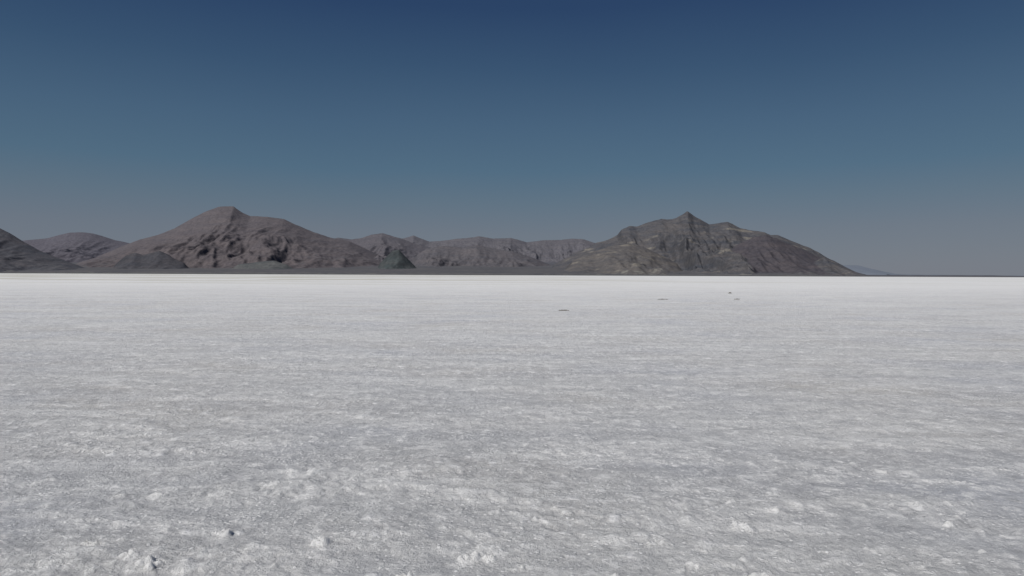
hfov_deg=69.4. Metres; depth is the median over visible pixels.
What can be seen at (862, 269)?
distant hills
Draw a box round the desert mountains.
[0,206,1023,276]
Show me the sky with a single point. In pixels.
(881, 135)
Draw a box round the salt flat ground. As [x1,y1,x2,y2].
[0,273,1023,575]
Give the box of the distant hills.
[843,265,1000,275]
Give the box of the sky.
[0,0,1023,275]
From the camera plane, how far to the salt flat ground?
7.82 m
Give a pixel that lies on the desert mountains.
(226, 240)

